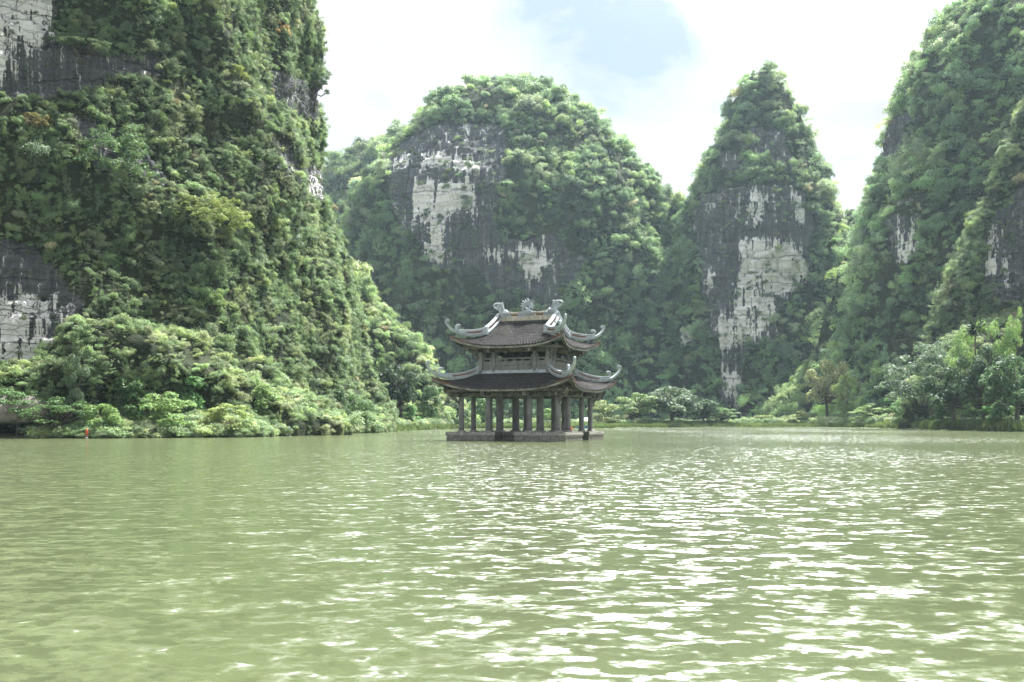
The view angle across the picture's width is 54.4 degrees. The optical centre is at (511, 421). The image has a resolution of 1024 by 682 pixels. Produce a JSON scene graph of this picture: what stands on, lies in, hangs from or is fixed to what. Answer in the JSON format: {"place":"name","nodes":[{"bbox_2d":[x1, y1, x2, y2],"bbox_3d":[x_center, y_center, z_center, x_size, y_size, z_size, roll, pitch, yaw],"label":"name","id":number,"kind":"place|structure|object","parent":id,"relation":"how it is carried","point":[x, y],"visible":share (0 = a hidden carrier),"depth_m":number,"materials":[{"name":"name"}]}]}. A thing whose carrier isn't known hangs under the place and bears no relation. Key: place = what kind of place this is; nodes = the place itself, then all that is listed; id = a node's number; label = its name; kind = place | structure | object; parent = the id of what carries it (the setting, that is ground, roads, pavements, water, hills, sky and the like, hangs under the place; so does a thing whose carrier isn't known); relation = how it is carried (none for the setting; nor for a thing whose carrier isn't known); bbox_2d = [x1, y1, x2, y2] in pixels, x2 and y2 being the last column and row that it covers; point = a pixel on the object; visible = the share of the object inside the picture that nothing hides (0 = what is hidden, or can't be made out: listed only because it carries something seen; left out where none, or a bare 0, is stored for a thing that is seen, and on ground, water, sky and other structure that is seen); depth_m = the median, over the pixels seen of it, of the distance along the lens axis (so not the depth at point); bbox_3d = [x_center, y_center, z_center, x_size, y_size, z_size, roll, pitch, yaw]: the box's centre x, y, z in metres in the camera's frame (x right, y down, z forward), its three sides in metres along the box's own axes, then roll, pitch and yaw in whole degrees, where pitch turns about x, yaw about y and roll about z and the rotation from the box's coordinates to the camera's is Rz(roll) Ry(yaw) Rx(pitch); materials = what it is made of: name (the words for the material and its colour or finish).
{"place":"outdoors","nodes":[
{"label":"outdoors","id":0,"kind":"place"},
{"bbox_2d":[0,323,352,435],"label":"mountain","id":1,"kind":"structure","parent":0,"point":[134,340],"depth_m":97.88,"materials":[{"name":"plant"}]},
{"bbox_2d":[0,394,54,424],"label":"overhanging rock","id":2,"kind":"object","parent":1,"relation":"on","point":[8,418],"visible":0.62,"depth_m":90.55,"materials":[{"name":"grey stone"}]},
{"bbox_2d":[102,373,153,420],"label":"bank shrub","id":3,"kind":"object","parent":1,"relation":"on","point":[135,386],"visible":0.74,"depth_m":95.47,"materials":[{"name":"green plant"}]},
{"bbox_2d":[127,391,197,426],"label":"bank shrub","id":4,"kind":"object","parent":1,"relation":"on","point":[158,407],"visible":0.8,"depth_m":94.30,"materials":[{"name":"green plant"}]},
{"bbox_2d":[0,0,390,413],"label":"mountain","id":5,"kind":"structure","parent":0,"point":[31,48],"depth_m":111.01,"materials":[{"name":"stone"}]},
{"bbox_2d":[20,112,52,129],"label":"cliff tree","id":6,"kind":"object","parent":5,"relation":"on","point":[35,122],"visible":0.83,"depth_m":103.63,"materials":[{"name":"green plant"}]},
{"bbox_2d":[43,34,119,63],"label":"cliff tree","id":7,"kind":"object","parent":5,"relation":"on","point":[69,40],"visible":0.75,"depth_m":109.42,"materials":[{"name":"green plant"}]},
{"bbox_2d":[60,124,159,181],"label":"feathery tree","id":8,"kind":"object","parent":5,"relation":"on","point":[117,142],"visible":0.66,"depth_m":106.61,"materials":[{"name":"green plant"}]},
{"bbox_2d":[163,191,254,233],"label":"feathery tree","id":9,"kind":"object","parent":5,"relation":"on","point":[222,209],"visible":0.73,"depth_m":112.92,"materials":[{"name":"green plant"}]},
{"bbox_2d":[195,286,225,308],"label":"cliff tree","id":10,"kind":"object","parent":5,"relation":"on","point":[218,299],"visible":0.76,"depth_m":113.02,"materials":[{"name":"green plant"}]},
{"bbox_2d":[230,64,250,80],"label":"cliff tree","id":11,"kind":"object","parent":5,"relation":"on","point":[241,72],"visible":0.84,"depth_m":124.47,"materials":[{"name":"green plant"}]},
{"bbox_2d":[274,21,290,35],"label":"cliff tree","id":12,"kind":"object","parent":5,"relation":"on","point":[286,26],"visible":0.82,"depth_m":137.55,"materials":[{"name":"green plant"}]},
{"bbox_2d":[309,65,329,113],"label":"cliff tree","id":13,"kind":"object","parent":5,"relation":"on","point":[317,85],"visible":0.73,"depth_m":152.61,"materials":[{"name":"green plant"}]},
{"bbox_2d":[314,133,327,156],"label":"cliff tree","id":14,"kind":"object","parent":5,"relation":"on","point":[324,142],"visible":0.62,"depth_m":153.97,"materials":[{"name":"green plant"}]},
{"bbox_2d":[0,427,606,437],"bbox_3d":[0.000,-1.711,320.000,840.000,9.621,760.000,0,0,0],"label":"ground","id":15,"kind":"structure","parent":0,"point":[8,435],"depth_m":92.56,"materials":[{"name":"soil"}]},
{"bbox_2d":[0,388,54,435],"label":"spreading tree","id":16,"kind":"object","parent":15,"relation":"on","point":[14,394],"visible":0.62,"depth_m":90.92,"materials":[{"name":"green plant"}]},
{"bbox_2d":[16,396,98,428],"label":"bush","id":17,"kind":"object","parent":15,"relation":"on","point":[65,410],"visible":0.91,"depth_m":90.43,"materials":[{"name":"green plant"}]},
{"bbox_2d":[61,345,90,421],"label":"slender tree","id":18,"kind":"object","parent":15,"relation":"on","point":[76,393],"visible":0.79,"depth_m":92.78,"materials":[{"name":"green plant"}]},
{"bbox_2d":[77,403,125,431],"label":"bank shrub","id":19,"kind":"object","parent":15,"relation":"on","point":[108,412],"visible":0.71,"depth_m":91.20,"materials":[{"name":"green plant"}]},
{"bbox_2d":[172,372,205,413],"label":"bank shrub","id":20,"kind":"object","parent":15,"relation":"on","point":[197,399],"visible":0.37,"depth_m":100.06,"materials":[{"name":"green plant"}]},
{"bbox_2d":[251,383,279,418],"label":"bank shrub","id":21,"kind":"object","parent":15,"relation":"on","point":[262,389],"visible":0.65,"depth_m":104.62,"materials":[{"name":"green plant"}]},
{"bbox_2d":[324,389,352,416],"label":"bank shrub","id":22,"kind":"object","parent":15,"relation":"on","point":[338,394],"visible":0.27,"depth_m":124.75,"materials":[{"name":"green plant"}]},
{"bbox_2d":[344,394,384,432],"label":"bank shrub","id":23,"kind":"object","parent":15,"relation":"on","point":[365,404],"visible":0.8,"depth_m":133.09,"materials":[{"name":"green plant"}]},
{"bbox_2d":[378,364,418,416],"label":"dark tree","id":24,"kind":"object","parent":15,"relation":"on","point":[394,380],"visible":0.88,"depth_m":180.49,"materials":[{"name":"green plant"}]},
{"bbox_2d":[403,405,420,421],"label":"vine mound","id":25,"kind":"object","parent":15,"relation":"on","point":[412,408],"visible":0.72,"depth_m":178.79,"materials":[{"name":"green plant"}]},
{"bbox_2d":[417,385,443,418],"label":"vine mound","id":26,"kind":"object","parent":15,"relation":"on","point":[425,406],"visible":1,"depth_m":205.09,"materials":[{"name":"green plant"}]},
{"bbox_2d":[445,403,466,423],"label":"bank shrub","id":27,"kind":"object","parent":15,"relation":"on","point":[457,414],"visible":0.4,"depth_m":222.11,"materials":[{"name":"green plant"}]},
{"bbox_2d":[503,399,535,419],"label":"bank shrub","id":28,"kind":"object","parent":15,"relation":"on","point":[520,409],"visible":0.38,"depth_m":249.11,"materials":[{"name":"green plant"}]},
{"bbox_2d":[544,408,550,420],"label":"bank shrub","id":29,"kind":"object","parent":15,"relation":"on","point":[548,417],"visible":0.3,"depth_m":247.65,"materials":[{"name":"green plant"}]},
{"bbox_2d":[586,400,620,422],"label":"bank shrub","id":30,"kind":"object","parent":15,"relation":"on","point":[601,415],"visible":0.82,"depth_m":254.43,"materials":[{"name":"green plant"}]},
{"bbox_2d":[615,392,658,419],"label":"tree","id":31,"kind":"object","parent":15,"relation":"on","point":[632,405],"visible":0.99,"depth_m":261.00,"materials":[{"name":"green plant"}]},
{"bbox_2d":[641,386,702,420],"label":"tree","id":32,"kind":"object","parent":15,"relation":"on","point":[672,406],"visible":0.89,"depth_m":265.73,"materials":[{"name":"green plant"}]},
{"bbox_2d":[367,417,1023,432],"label":"bank grass","id":33,"kind":"structure","parent":15,"relation":"on","point":[1012,425],"depth_m":216.38,"materials":[{"name":"green plant"}]},
{"bbox_2d":[683,399,720,421],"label":"tree","id":34,"kind":"object","parent":15,"relation":"on","point":[707,410],"visible":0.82,"depth_m":269.73,"materials":[{"name":"green plant"}]},
{"bbox_2d":[707,408,740,421],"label":"tree","id":35,"kind":"object","parent":15,"relation":"on","point":[724,413],"visible":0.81,"depth_m":273.68,"materials":[{"name":"green plant"}]},
{"bbox_2d":[749,415,777,418],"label":"shrub","id":36,"kind":"object","parent":15,"relation":"on","point":[768,416],"visible":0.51,"depth_m":279.31,"materials":[{"name":"green plant"}]},
{"bbox_2d":[787,410,822,422],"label":"shrub","id":37,"kind":"object","parent":15,"relation":"on","point":[812,414],"visible":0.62,"depth_m":275.21,"materials":[{"name":"green plant"}]},
{"bbox_2d":[805,358,850,416],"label":"tree","id":38,"kind":"object","parent":15,"relation":"on","point":[821,386],"visible":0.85,"depth_m":276.35,"materials":[{"name":"green plant"}]},
{"bbox_2d":[830,371,857,417],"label":"tree","id":39,"kind":"object","parent":15,"relation":"on","point":[846,406],"visible":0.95,"depth_m":256.46,"materials":[{"name":"green plant"}]},
{"bbox_2d":[850,403,892,418],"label":"tree","id":40,"kind":"object","parent":15,"relation":"on","point":[861,410],"visible":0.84,"depth_m":236.78,"materials":[{"name":"green plant"}]},
{"bbox_2d":[875,340,970,419],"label":"feathery tree","id":41,"kind":"object","parent":15,"relation":"on","point":[932,356],"visible":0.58,"depth_m":193.97,"materials":[{"name":"green plant"}]},
{"bbox_2d":[929,404,950,424],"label":"bank shrub","id":42,"kind":"object","parent":15,"relation":"on","point":[939,410],"visible":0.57,"depth_m":183.53,"materials":[{"name":"green plant"}]},
{"bbox_2d":[922,365,982,421],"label":"tree","id":43,"kind":"object","parent":15,"relation":"on","point":[942,394],"visible":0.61,"depth_m":177.27,"materials":[{"name":"green plant"}]},
{"bbox_2d":[943,320,981,418],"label":"bamboo clump","id":44,"kind":"object","parent":15,"relation":"on","point":[961,346],"visible":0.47,"depth_m":182.38,"materials":[{"name":"green plant"}]},
{"bbox_2d":[953,345,1018,419],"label":"tree","id":45,"kind":"object","parent":15,"relation":"on","point":[969,383],"visible":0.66,"depth_m":169.52,"materials":[{"name":"green plant"}]},
{"bbox_2d":[974,321,1018,414],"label":"bamboo clump","id":46,"kind":"object","parent":15,"relation":"on","point":[992,330],"visible":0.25,"depth_m":173.14,"materials":[{"name":"green plant"}]},
{"bbox_2d":[978,354,1023,420],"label":"tree","id":47,"kind":"object","parent":15,"relation":"on","point":[1007,381],"visible":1,"depth_m":155.89,"materials":[{"name":"green plant"}]},
{"bbox_2d":[999,307,1022,416],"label":"bamboo clump","id":48,"kind":"object","parent":15,"relation":"on","point":[1011,344],"visible":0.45,"depth_m":173.05,"materials":[{"name":"green plant"}]},
{"bbox_2d":[321,142,390,216],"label":"mountain","id":49,"kind":"structure","parent":0,"point":[335,183],"depth_m":524.15,"materials":[{"name":"stone"}]},
{"bbox_2d":[359,288,469,427],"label":"mountain","id":50,"kind":"structure","parent":0,"point":[399,359],"depth_m":221.01,"materials":[{"name":"plant"}]},
{"bbox_2d":[343,85,670,419],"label":"mountain","id":51,"kind":"structure","parent":0,"point":[476,268],"depth_m":376.94,"materials":[{"name":"stone"}]},
{"bbox_2d":[0,427,1023,681],"bbox_3d":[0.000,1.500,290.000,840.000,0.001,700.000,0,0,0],"label":"lake water","id":52,"kind":"structure","parent":0,"point":[750,555],"depth_m":11.00,"materials":[{"name":"green liquid"}]},
{"bbox_2d":[197,403,253,429],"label":"bank shrub","id":53,"kind":"object","parent":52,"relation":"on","point":[218,412],"visible":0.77,"depth_m":96.33,"materials":[{"name":"green plant"}]},
{"bbox_2d":[468,398,495,422],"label":"bank shrub","id":54,"kind":"object","parent":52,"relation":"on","point":[480,412],"visible":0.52,"depth_m":239.24,"materials":[{"name":"green plant"}]},
{"bbox_2d":[425,300,621,440],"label":"pavilion","id":55,"kind":"structure","parent":52,"relation":"in","point":[528,367],"depth_m":80.36,"materials":[{"name":"stone"}]},
{"bbox_2d":[615,427,975,430],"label":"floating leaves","id":56,"kind":"object","parent":52,"relation":"on","point":[816,427],"visible":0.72,"depth_m":236.53,"materials":[{"name":"green plant"}]},
{"bbox_2d":[884,396,905,416],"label":"tree","id":57,"kind":"object","parent":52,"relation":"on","point":[897,413],"visible":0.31,"depth_m":218.99,"materials":[{"name":"green plant"}]},
{"bbox_2d":[959,409,979,420],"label":"banana plant","id":58,"kind":"object","parent":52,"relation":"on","point":[972,413],"visible":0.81,"depth_m":170.59,"materials":[{"name":"green plant"}]},
{"bbox_2d":[959,314,989,418],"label":"palm tree","id":59,"kind":"object","parent":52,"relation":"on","point":[972,332],"visible":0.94,"depth_m":174.74,"materials":[{"name":"green plant"}]},
{"bbox_2d":[969,406,996,420],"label":"banana plant","id":60,"kind":"object","parent":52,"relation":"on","point":[985,410],"visible":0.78,"depth_m":165.02,"materials":[{"name":"green plant"}]},
{"bbox_2d":[985,401,1014,422],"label":"bank shrub","id":61,"kind":"object","parent":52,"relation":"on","point":[998,416],"visible":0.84,"depth_m":160.23,"materials":[{"name":"green plant"}]},
{"bbox_2d":[0,0,1023,438],"label":"hillside shrubs","id":62,"kind":"object","parent":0,"point":[647,314],"depth_m":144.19,"materials":[{"name":"green plant"}]},
{"bbox_2d":[314,0,956,215],"label":"sky","id":63,"kind":"structure","parent":0,"point":[662,71],"materials":[{"name":"white"}]},
{"bbox_2d":[666,194,680,241],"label":"mountain","id":64,"kind":"structure","parent":0,"point":[672,212],"depth_m":409.16,"materials":[{"name":"stone"}]},
{"bbox_2d":[662,70,848,419],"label":"mountain","id":65,"kind":"structure","parent":0,"point":[755,236],"depth_m":369.59,"materials":[{"name":"stone"}]},
{"bbox_2d":[774,263,849,417],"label":"mountain","id":66,"kind":"structure","parent":0,"point":[826,332],"depth_m":332.18,"materials":[{"name":"stone"}]},
{"bbox_2d":[843,209,854,229],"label":"mountain","id":67,"kind":"structure","parent":0,"point":[850,220],"depth_m":426.28,"materials":[{"name":"stone"}]},
{"bbox_2d":[820,0,1023,415],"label":"mountain","id":68,"kind":"structure","parent":0,"point":[903,215],"depth_m":275.79,"materials":[{"name":"stone"}]},
{"bbox_2d":[898,324,1023,428],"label":"tree","id":69,"kind":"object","parent":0,"point":[920,411],"depth_m":200.98,"materials":[{"name":"plant"}]},
{"bbox_2d":[930,117,1023,347],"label":"mountain","id":70,"kind":"structure","parent":0,"point":[994,262],"depth_m":221.22,"materials":[{"name":"stone"}]}
]}

